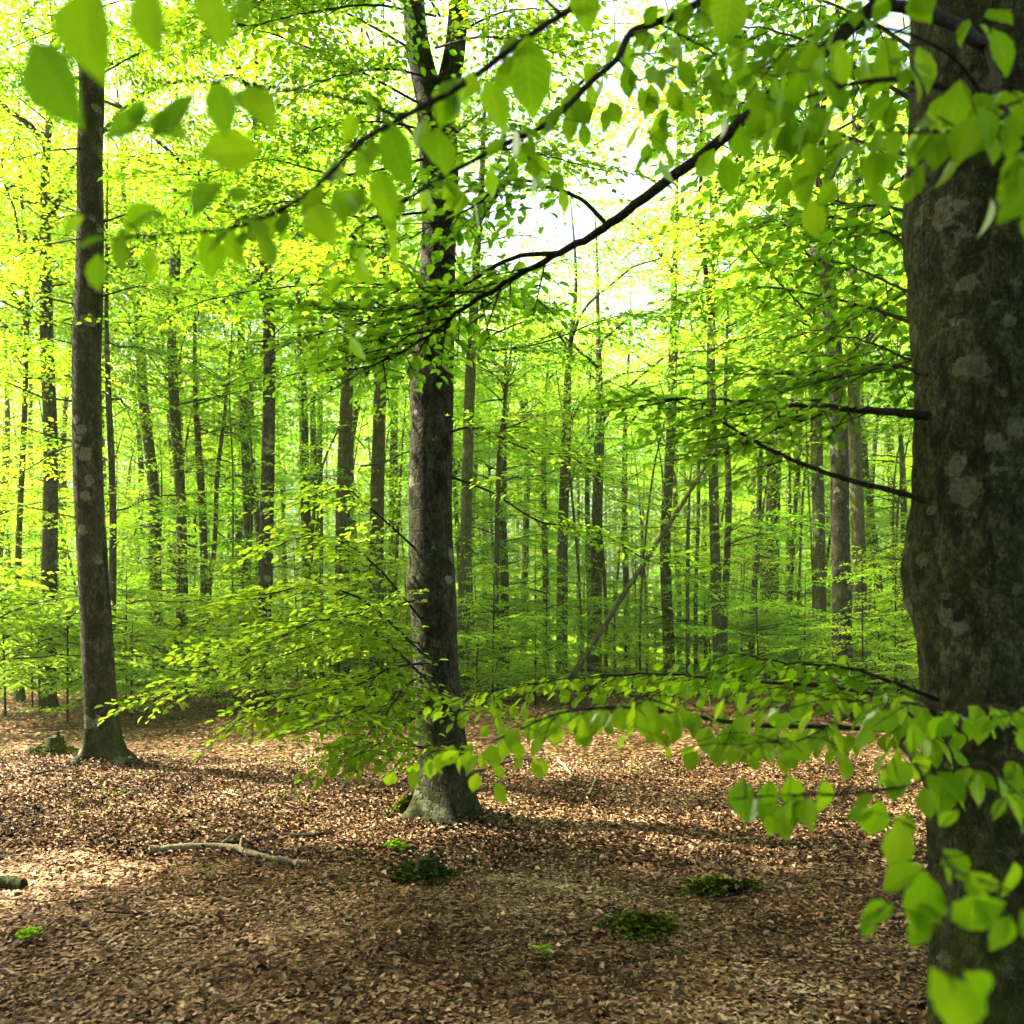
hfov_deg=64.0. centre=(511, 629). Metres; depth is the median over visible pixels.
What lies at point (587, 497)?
beech tree
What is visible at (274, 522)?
beech pole
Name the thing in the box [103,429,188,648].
beech pole
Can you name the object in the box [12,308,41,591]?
beech pole
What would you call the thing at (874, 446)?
beech tree
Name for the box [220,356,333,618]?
beech tree
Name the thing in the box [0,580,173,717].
beech shrub
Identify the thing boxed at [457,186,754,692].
beech tree
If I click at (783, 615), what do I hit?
beech sapling
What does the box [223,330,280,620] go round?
beech pole
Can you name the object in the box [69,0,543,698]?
beech tree
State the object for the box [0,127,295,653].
beech tree
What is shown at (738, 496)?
beech pole
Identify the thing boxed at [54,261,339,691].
beech tree
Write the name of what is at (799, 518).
beech tree
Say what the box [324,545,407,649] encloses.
beech shrub
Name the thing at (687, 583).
beech pole
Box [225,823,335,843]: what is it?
fallen branch
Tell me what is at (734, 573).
beech shrub
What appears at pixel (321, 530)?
beech pole
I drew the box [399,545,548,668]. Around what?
beech sapling
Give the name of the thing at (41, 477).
beech tree
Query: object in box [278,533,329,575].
beech pole
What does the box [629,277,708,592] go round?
beech pole
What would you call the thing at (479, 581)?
beech shrub
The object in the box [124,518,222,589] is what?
beech pole
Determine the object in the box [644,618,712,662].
beech shrub
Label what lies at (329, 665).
beech shrub
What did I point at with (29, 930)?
seedling
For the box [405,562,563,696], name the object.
beech sapling
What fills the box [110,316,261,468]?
beech pole
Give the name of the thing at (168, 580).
beech pole
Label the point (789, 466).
beech pole
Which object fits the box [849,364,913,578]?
beech tree
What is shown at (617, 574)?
beech pole
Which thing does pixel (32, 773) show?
fallen branch
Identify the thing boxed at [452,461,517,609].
beech tree
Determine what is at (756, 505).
beech pole
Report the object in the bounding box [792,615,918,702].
beech shrub
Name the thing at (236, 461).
beech tree
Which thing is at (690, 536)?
beech pole
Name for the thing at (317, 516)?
beech pole
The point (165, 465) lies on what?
beech pole
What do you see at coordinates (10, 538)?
beech pole
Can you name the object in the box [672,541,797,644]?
beech shrub
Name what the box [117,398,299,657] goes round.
beech tree
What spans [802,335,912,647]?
beech tree
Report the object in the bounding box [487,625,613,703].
beech shrub
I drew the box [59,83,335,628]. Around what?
beech tree
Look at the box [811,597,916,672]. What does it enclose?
beech shrub
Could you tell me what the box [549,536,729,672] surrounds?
beech sapling
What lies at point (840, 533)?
beech tree
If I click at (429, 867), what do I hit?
moss cushion
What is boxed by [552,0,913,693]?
beech tree
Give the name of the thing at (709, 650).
beech shrub
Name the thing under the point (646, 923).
moss cushion
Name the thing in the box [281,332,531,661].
beech tree
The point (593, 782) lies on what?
fallen branch
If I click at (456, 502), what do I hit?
beech tree
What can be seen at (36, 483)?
beech pole
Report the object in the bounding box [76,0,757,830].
beech tree
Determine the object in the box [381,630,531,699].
beech shrub
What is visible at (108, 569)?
beech pole
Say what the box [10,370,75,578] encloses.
beech pole
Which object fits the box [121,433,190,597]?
beech tree
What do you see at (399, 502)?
beech tree
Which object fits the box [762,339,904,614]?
beech pole
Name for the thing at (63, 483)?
beech tree
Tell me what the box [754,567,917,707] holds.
beech sapling
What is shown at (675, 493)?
beech tree
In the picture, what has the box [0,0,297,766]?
beech tree
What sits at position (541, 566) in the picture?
beech pole
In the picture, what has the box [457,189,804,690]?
beech tree
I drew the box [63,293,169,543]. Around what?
beech pole
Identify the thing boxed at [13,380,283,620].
beech tree
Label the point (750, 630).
beech shrub
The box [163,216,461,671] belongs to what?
beech tree
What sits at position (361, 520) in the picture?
beech tree
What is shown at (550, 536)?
beech pole
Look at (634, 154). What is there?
sky
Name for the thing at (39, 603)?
beech shrub
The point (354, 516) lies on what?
beech pole
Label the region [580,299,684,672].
beech pole
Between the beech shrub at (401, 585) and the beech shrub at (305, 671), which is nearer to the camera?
the beech shrub at (305, 671)
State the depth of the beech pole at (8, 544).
26.52 m
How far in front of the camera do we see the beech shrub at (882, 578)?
36.48 m
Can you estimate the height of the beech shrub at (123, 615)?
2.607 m
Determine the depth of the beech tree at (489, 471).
35.93 m
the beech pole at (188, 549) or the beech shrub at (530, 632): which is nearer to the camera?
the beech shrub at (530, 632)
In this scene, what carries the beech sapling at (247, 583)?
on the ground at (48, 730)
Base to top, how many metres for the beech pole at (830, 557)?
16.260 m
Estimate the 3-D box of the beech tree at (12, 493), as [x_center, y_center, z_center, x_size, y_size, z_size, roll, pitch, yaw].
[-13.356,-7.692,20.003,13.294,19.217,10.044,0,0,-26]
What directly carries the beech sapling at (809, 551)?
on the ground at (48, 730)
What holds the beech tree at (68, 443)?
on the ground at (48, 730)
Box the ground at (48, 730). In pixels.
[0,568,927,1023]
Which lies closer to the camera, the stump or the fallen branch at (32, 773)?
the fallen branch at (32, 773)
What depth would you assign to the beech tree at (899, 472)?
27.45 m
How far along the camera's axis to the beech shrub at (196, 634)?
17.95 m
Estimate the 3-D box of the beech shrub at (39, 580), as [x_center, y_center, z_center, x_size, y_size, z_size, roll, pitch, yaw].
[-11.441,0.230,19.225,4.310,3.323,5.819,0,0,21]
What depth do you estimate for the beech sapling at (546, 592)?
20.16 m
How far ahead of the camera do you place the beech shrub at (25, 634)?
26.03 m
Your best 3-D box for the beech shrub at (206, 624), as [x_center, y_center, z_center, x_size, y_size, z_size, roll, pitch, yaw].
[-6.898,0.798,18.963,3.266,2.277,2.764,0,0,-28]
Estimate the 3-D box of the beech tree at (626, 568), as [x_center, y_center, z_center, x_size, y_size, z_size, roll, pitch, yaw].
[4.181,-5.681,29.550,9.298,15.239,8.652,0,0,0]
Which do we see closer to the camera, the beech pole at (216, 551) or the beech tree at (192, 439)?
the beech pole at (216, 551)
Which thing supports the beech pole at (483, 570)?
on the ground at (48, 730)
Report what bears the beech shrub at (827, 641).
on the ground at (48, 730)
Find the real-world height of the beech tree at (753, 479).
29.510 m
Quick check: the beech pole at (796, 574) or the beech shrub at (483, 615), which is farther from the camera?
the beech pole at (796, 574)
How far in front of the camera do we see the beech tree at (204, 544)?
21.90 m
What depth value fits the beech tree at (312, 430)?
29.02 m
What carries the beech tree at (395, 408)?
on the ground at (48, 730)
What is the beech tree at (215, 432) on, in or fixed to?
on the ground at (48, 730)
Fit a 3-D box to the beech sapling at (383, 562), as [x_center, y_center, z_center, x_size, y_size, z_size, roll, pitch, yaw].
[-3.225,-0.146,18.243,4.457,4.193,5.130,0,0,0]
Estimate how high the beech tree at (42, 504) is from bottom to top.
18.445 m
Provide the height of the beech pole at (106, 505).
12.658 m
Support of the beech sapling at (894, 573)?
on the ground at (48, 730)
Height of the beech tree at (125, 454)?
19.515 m
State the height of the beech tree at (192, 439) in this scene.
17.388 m
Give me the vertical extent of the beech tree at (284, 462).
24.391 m
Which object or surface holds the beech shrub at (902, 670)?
on the ground at (48, 730)
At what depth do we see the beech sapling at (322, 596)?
16.71 m
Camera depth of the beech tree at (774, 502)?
26.81 m
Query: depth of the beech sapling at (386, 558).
25.47 m
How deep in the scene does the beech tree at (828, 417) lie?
32.70 m
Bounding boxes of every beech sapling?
[0,514,170,672]
[0,526,127,693]
[0,568,135,706]
[29,562,206,708]
[32,536,227,663]
[69,536,296,697]
[117,529,285,677]
[145,555,317,693]
[210,538,368,677]
[236,561,397,703]
[256,527,412,665]
[267,533,462,690]
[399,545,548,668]
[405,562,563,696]
[473,526,612,667]
[477,552,614,699]
[499,536,660,670]
[536,572,685,687]
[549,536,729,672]
[619,563,763,681]
[657,536,810,676]
[665,548,879,707]
[710,544,852,679]
[730,568,894,699]
[740,542,892,654]
[752,522,915,691]
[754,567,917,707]
[761,538,918,691]
[808,534,915,660]
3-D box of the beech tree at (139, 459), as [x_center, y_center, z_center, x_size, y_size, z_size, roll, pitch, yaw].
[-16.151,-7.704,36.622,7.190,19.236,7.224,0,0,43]
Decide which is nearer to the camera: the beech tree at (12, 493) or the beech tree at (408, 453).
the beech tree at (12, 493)
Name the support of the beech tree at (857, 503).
on the ground at (48, 730)
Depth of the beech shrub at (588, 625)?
23.63 m
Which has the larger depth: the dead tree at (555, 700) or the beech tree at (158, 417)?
the beech tree at (158, 417)
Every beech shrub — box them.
[0,557,183,696]
[0,565,140,673]
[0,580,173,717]
[0,590,77,675]
[0,596,152,712]
[0,603,185,721]
[3,536,77,645]
[23,605,163,682]
[40,620,203,717]
[115,621,253,708]
[139,616,266,702]
[160,629,318,706]
[216,604,372,701]
[250,603,301,653]
[255,625,412,708]
[272,604,301,658]
[304,604,413,690]
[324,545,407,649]
[367,550,479,607]
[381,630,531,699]
[383,514,556,659]
[400,548,525,646]
[408,606,530,671]
[470,616,590,696]
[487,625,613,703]
[532,619,652,686]
[568,589,711,663]
[579,628,698,694]
[642,534,811,653]
[643,625,748,680]
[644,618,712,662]
[650,554,757,652]
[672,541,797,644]
[695,616,806,678]
[751,632,859,694]
[780,622,896,675]
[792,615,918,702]
[794,564,831,604]
[796,538,908,623]
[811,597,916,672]
[822,597,918,695]
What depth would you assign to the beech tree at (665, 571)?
23.90 m
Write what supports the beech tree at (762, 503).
on the ground at (48, 730)
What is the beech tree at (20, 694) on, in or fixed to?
on the ground at (48, 730)
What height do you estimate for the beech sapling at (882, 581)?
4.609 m
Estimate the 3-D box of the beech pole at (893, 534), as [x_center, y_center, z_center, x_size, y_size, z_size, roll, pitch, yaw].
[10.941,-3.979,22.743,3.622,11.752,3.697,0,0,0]
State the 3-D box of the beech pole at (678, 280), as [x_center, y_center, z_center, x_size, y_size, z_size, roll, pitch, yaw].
[3.788,-4.148,21.220,4.838,12.289,3.734,0,0,-40]
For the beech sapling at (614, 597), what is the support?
on the ground at (48, 730)
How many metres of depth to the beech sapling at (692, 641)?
23.99 m
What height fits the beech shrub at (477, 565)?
5.795 m
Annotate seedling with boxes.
[15,926,44,941]
[380,838,411,851]
[533,944,555,958]
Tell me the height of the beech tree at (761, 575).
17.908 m
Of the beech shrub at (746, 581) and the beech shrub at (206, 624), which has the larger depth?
the beech shrub at (746, 581)
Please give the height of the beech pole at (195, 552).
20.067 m
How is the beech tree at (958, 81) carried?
on the ground at (48, 730)
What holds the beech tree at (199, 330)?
on the ground at (48, 730)
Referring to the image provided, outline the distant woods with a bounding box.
[0,226,913,643]
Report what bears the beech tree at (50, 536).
on the ground at (48, 730)
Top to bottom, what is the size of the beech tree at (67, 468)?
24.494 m
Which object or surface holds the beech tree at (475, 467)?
on the ground at (48, 730)
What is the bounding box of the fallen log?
[699,690,772,702]
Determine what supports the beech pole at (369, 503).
on the ground at (48, 730)
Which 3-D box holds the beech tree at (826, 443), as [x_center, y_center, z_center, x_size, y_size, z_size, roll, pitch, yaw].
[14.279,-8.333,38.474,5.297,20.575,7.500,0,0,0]
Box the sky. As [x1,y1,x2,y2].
[0,0,910,581]
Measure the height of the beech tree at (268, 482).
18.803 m
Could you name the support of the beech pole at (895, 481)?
on the ground at (48, 730)
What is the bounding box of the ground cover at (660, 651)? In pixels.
[0,607,918,1023]
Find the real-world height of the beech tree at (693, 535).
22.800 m
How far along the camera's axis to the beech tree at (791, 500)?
45.11 m
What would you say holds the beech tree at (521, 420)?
on the ground at (48, 730)
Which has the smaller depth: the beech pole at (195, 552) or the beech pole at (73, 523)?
the beech pole at (73, 523)
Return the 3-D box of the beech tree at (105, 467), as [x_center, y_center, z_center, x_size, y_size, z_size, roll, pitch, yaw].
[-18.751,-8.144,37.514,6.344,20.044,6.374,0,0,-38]
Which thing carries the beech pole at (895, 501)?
on the ground at (48, 730)
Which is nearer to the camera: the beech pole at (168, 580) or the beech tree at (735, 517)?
the beech pole at (168, 580)
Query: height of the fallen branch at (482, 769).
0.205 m
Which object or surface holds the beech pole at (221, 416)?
on the ground at (48, 730)
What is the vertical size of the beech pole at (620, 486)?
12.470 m
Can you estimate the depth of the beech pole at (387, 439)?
25.93 m
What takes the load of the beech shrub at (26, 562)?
on the ground at (48, 730)
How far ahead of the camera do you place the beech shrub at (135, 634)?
16.25 m
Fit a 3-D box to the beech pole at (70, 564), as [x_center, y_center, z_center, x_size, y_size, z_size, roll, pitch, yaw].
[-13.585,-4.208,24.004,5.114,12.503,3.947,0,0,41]
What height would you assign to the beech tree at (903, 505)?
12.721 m
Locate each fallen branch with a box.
[0,875,27,889]
[4,759,56,779]
[149,831,307,864]
[196,792,240,796]
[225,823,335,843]
[475,747,582,772]
[557,758,572,777]
[588,761,600,793]
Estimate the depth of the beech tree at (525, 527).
37.10 m
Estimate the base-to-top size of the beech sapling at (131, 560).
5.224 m
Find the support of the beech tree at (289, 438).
on the ground at (48, 730)
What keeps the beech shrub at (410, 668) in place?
on the ground at (48, 730)
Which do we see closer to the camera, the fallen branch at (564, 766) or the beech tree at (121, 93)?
the fallen branch at (564, 766)
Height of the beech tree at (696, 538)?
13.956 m
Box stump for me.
[26,731,79,755]
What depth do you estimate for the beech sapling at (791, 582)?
22.91 m
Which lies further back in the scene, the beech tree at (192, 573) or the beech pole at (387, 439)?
the beech tree at (192, 573)
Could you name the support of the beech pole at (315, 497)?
on the ground at (48, 730)
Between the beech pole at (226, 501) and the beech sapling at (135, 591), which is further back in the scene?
the beech pole at (226, 501)
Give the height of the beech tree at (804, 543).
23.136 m
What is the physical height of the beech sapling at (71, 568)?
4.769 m
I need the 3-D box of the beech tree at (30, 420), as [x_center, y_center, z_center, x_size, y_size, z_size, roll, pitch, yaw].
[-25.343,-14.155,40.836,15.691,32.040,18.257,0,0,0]
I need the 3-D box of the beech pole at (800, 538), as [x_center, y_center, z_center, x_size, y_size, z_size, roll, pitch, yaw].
[8.147,-3.916,22.390,3.437,11.641,4.445,0,0,0]
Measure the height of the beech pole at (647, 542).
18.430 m
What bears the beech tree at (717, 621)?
on the ground at (48, 730)
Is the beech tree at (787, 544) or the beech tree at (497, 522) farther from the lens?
the beech tree at (787, 544)
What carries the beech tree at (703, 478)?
on the ground at (48, 730)
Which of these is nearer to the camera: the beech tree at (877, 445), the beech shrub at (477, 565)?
the beech shrub at (477, 565)
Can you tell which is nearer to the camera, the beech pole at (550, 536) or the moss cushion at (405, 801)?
the moss cushion at (405, 801)
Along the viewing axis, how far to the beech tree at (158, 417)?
45.60 m
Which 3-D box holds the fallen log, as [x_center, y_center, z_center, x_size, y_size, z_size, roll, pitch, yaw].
[5.517,1.505,20.027,0.237,0.471,2.486,0,0,-30]
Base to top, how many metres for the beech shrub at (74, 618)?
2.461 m
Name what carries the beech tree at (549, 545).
on the ground at (48, 730)
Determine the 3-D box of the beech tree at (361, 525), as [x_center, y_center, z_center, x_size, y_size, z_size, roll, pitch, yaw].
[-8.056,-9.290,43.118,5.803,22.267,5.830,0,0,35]
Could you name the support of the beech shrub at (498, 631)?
on the ground at (48, 730)
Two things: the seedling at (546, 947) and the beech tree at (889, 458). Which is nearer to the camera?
the seedling at (546, 947)
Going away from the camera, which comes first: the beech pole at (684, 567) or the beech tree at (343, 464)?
the beech tree at (343, 464)
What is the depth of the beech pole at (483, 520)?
38.21 m
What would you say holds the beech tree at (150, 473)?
on the ground at (48, 730)
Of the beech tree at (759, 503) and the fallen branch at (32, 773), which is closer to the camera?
the fallen branch at (32, 773)
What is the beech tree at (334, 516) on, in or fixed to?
on the ground at (48, 730)
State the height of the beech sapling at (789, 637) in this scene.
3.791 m
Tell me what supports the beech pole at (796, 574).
on the ground at (48, 730)
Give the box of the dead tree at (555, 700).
[548,432,724,705]
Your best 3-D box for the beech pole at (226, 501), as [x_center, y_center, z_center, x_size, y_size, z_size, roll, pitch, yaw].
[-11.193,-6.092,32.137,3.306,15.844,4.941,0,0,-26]
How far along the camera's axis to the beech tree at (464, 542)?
19.41 m
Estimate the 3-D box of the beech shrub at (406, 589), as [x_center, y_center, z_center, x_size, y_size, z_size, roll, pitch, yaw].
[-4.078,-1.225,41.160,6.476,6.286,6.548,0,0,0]
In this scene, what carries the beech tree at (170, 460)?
on the ground at (48, 730)
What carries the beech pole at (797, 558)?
on the ground at (48, 730)
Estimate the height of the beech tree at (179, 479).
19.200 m
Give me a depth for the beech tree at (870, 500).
26.28 m
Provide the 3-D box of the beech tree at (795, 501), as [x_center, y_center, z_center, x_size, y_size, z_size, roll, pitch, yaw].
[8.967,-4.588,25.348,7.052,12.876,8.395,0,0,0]
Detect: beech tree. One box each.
[0,0,244,565]
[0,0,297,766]
[0,0,366,708]
[0,0,561,706]
[0,7,403,691]
[0,17,250,701]
[0,40,374,694]
[0,44,129,590]
[0,50,125,393]
[0,56,234,496]
[0,70,307,666]
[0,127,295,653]
[0,231,145,679]
[0,261,105,564]
[0,360,166,478]
[0,404,72,653]
[0,430,72,531]
[6,278,75,572]
[12,60,465,687]
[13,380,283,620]
[19,0,1023,1023]
[24,248,368,691]
[29,334,291,563]
[30,179,248,599]
[30,374,167,567]
[39,340,209,660]
[42,386,108,588]
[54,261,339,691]
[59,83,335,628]
[59,430,222,622]
[67,359,168,613]
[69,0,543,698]
[70,381,260,558]
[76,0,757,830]
[103,402,298,621]
[108,73,421,572]
[115,374,285,658]
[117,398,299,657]
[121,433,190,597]
[130,246,361,551]
[131,298,334,593]
[136,343,386,563]
[146,65,470,681]
[160,400,255,636]
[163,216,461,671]
[170,0,600,690]
[182,325,261,650]
[204,0,744,701]
[212,397,299,606]
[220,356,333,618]
[223,211,507,592]
[231,370,335,604]
[234,260,405,678]
[246,79,508,668]
[275,401,459,667]
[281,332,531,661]
[286,467,407,577]
[323,379,408,560]
[327,375,409,670]
[329,355,556,588]
[351,413,517,618]
[358,403,539,558]
[363,260,599,681]
[364,239,635,693]
[365,244,594,564]
[386,311,673,687]
[399,252,591,618]
[403,269,718,670]
[409,247,636,665]
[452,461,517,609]
[454,309,617,600]
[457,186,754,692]
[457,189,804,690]
[486,282,580,642]
[495,311,723,670]
[502,250,758,673]
[507,244,615,586]
[518,282,770,663]
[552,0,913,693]
[552,277,829,674]
[556,0,909,690]
[556,60,793,679]
[556,243,829,673]
[576,92,903,646]
[582,0,909,721]
[603,254,679,665]
[610,348,757,656]
[628,470,748,653]
[634,0,908,700]
[642,174,913,679]
[645,272,763,657]
[647,273,883,671]
[662,252,883,600]
[686,275,908,678]
[691,12,909,656]
[694,375,784,639]
[697,209,913,607]
[701,384,830,623]
[719,154,911,681]
[732,353,883,608]
[732,428,829,675]
[735,391,873,603]
[740,477,785,617]
[744,27,909,593]
[747,477,888,591]
[755,219,892,574]
[755,328,913,682]
[759,357,895,482]
[760,232,910,656]
[795,332,909,546]
[801,437,908,613]
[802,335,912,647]
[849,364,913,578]
[866,450,911,531]
[876,461,911,491]
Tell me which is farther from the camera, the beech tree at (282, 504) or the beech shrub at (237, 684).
the beech tree at (282, 504)
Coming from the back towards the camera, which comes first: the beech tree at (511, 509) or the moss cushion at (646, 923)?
the beech tree at (511, 509)
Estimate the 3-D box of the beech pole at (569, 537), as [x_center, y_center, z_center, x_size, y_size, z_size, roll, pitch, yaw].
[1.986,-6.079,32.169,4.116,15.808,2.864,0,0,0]
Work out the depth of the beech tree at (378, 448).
20.85 m
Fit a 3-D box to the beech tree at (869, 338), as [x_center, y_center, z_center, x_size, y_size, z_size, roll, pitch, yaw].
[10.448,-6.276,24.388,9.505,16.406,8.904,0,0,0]
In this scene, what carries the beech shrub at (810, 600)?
on the ground at (48, 730)
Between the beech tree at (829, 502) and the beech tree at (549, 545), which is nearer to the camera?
the beech tree at (829, 502)
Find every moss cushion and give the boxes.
[383,793,412,815]
[389,849,459,887]
[591,909,698,946]
[675,874,763,896]
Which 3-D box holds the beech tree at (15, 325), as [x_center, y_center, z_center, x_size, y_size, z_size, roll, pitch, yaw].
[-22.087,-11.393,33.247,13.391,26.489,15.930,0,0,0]
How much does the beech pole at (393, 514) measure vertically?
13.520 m
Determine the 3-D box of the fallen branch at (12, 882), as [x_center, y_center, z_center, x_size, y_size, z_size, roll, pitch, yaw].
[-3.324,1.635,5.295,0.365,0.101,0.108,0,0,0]
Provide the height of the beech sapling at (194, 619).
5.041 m
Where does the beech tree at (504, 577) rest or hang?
on the ground at (48, 730)
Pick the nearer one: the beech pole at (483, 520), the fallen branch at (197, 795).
the fallen branch at (197, 795)
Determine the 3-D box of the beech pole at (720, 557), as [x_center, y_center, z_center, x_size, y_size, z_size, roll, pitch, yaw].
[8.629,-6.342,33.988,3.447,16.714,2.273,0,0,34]
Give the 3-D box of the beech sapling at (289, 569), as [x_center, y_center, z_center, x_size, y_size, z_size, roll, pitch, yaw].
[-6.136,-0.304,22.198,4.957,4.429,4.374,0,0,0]
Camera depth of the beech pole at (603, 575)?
23.23 m
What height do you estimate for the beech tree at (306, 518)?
19.181 m
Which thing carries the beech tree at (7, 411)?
on the ground at (48, 730)
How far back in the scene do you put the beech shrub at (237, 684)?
16.80 m
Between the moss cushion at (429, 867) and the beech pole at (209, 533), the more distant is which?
the beech pole at (209, 533)
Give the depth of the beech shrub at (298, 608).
37.87 m
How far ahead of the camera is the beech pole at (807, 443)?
21.00 m
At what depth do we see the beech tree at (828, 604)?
35.27 m
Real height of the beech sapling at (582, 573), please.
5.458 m
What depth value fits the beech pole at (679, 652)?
32.36 m
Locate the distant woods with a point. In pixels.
(404, 514)
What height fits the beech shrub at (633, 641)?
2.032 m
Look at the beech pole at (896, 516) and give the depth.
21.98 m
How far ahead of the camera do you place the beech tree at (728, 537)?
22.29 m
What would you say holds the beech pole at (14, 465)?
on the ground at (48, 730)
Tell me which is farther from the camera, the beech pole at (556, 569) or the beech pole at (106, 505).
the beech pole at (556, 569)
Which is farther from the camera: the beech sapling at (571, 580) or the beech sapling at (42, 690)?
the beech sapling at (571, 580)
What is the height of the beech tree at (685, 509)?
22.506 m
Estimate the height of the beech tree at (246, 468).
19.191 m
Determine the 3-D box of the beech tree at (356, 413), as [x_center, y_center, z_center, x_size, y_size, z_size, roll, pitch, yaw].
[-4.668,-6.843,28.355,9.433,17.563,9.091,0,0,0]
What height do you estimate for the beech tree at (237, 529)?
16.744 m
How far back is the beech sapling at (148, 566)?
19.97 m
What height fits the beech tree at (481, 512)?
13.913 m
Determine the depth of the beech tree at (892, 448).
43.23 m
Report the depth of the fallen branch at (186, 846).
6.16 m
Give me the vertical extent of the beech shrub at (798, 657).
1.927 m
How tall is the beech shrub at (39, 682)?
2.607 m
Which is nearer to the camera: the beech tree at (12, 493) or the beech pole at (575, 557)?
the beech tree at (12, 493)
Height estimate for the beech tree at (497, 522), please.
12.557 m
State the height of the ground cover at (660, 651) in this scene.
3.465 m
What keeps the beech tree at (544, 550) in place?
on the ground at (48, 730)
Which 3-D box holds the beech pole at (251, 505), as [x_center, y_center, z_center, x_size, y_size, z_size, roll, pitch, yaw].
[-7.853,-4.019,22.261,5.320,11.940,3.646,0,0,-38]
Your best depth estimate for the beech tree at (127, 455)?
47.86 m
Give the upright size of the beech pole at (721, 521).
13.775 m
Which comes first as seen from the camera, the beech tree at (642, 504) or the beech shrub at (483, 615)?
the beech shrub at (483, 615)
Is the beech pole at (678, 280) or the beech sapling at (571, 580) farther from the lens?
the beech sapling at (571, 580)
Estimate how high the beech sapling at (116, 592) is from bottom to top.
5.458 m
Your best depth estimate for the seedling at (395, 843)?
6.46 m
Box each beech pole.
[0,292,143,689]
[0,297,144,666]
[0,309,166,604]
[0,321,63,676]
[0,446,69,616]
[4,479,39,585]
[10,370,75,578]
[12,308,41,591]
[31,503,139,581]
[36,439,129,549]
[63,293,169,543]
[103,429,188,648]
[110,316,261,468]
[117,309,210,599]
[119,408,227,542]
[120,276,314,686]
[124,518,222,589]
[140,276,286,693]
[141,386,227,667]
[163,330,242,647]
[166,515,219,597]
[174,293,255,595]
[191,446,274,644]
[208,332,300,574]
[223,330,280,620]
[243,293,375,682]
[275,399,368,676]
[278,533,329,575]
[279,292,366,678]
[290,392,408,580]
[314,387,408,598]
[323,366,408,575]
[349,380,409,672]
[364,406,409,679]
[452,448,516,664]
[473,403,513,662]
[502,284,653,692]
[508,282,585,655]
[511,279,575,554]
[515,281,609,661]
[529,493,583,603]
[549,287,608,620]
[561,249,756,693]
[572,300,673,687]
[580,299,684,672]
[600,279,718,528]
[605,294,680,666]
[606,343,691,664]
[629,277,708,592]
[639,365,741,680]
[653,294,703,670]
[654,346,722,661]
[671,289,703,613]
[677,439,752,675]
[681,452,732,586]
[688,439,765,547]
[697,402,797,658]
[707,462,810,598]
[714,297,911,687]
[729,333,870,660]
[750,476,811,611]
[753,328,908,682]
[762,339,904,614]
[783,545,810,599]
[794,505,872,585]
[826,392,911,688]
[850,385,913,681]
[878,348,912,543]
[881,457,912,640]
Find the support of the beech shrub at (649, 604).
on the ground at (48, 730)
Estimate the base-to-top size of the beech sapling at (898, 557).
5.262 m
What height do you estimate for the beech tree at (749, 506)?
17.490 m
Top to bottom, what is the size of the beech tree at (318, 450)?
26.039 m
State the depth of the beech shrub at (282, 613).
35.43 m
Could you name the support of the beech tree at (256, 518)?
on the ground at (48, 730)
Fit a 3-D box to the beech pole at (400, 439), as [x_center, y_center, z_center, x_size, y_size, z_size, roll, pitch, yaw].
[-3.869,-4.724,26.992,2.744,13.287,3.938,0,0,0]
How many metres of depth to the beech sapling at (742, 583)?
25.68 m
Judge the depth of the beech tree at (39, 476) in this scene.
47.11 m
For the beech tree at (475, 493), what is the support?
on the ground at (48, 730)
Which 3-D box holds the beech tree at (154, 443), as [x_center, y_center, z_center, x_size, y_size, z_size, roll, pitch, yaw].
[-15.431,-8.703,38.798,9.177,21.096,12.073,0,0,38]
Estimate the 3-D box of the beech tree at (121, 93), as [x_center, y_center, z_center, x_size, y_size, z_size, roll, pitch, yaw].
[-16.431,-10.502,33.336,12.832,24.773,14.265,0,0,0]

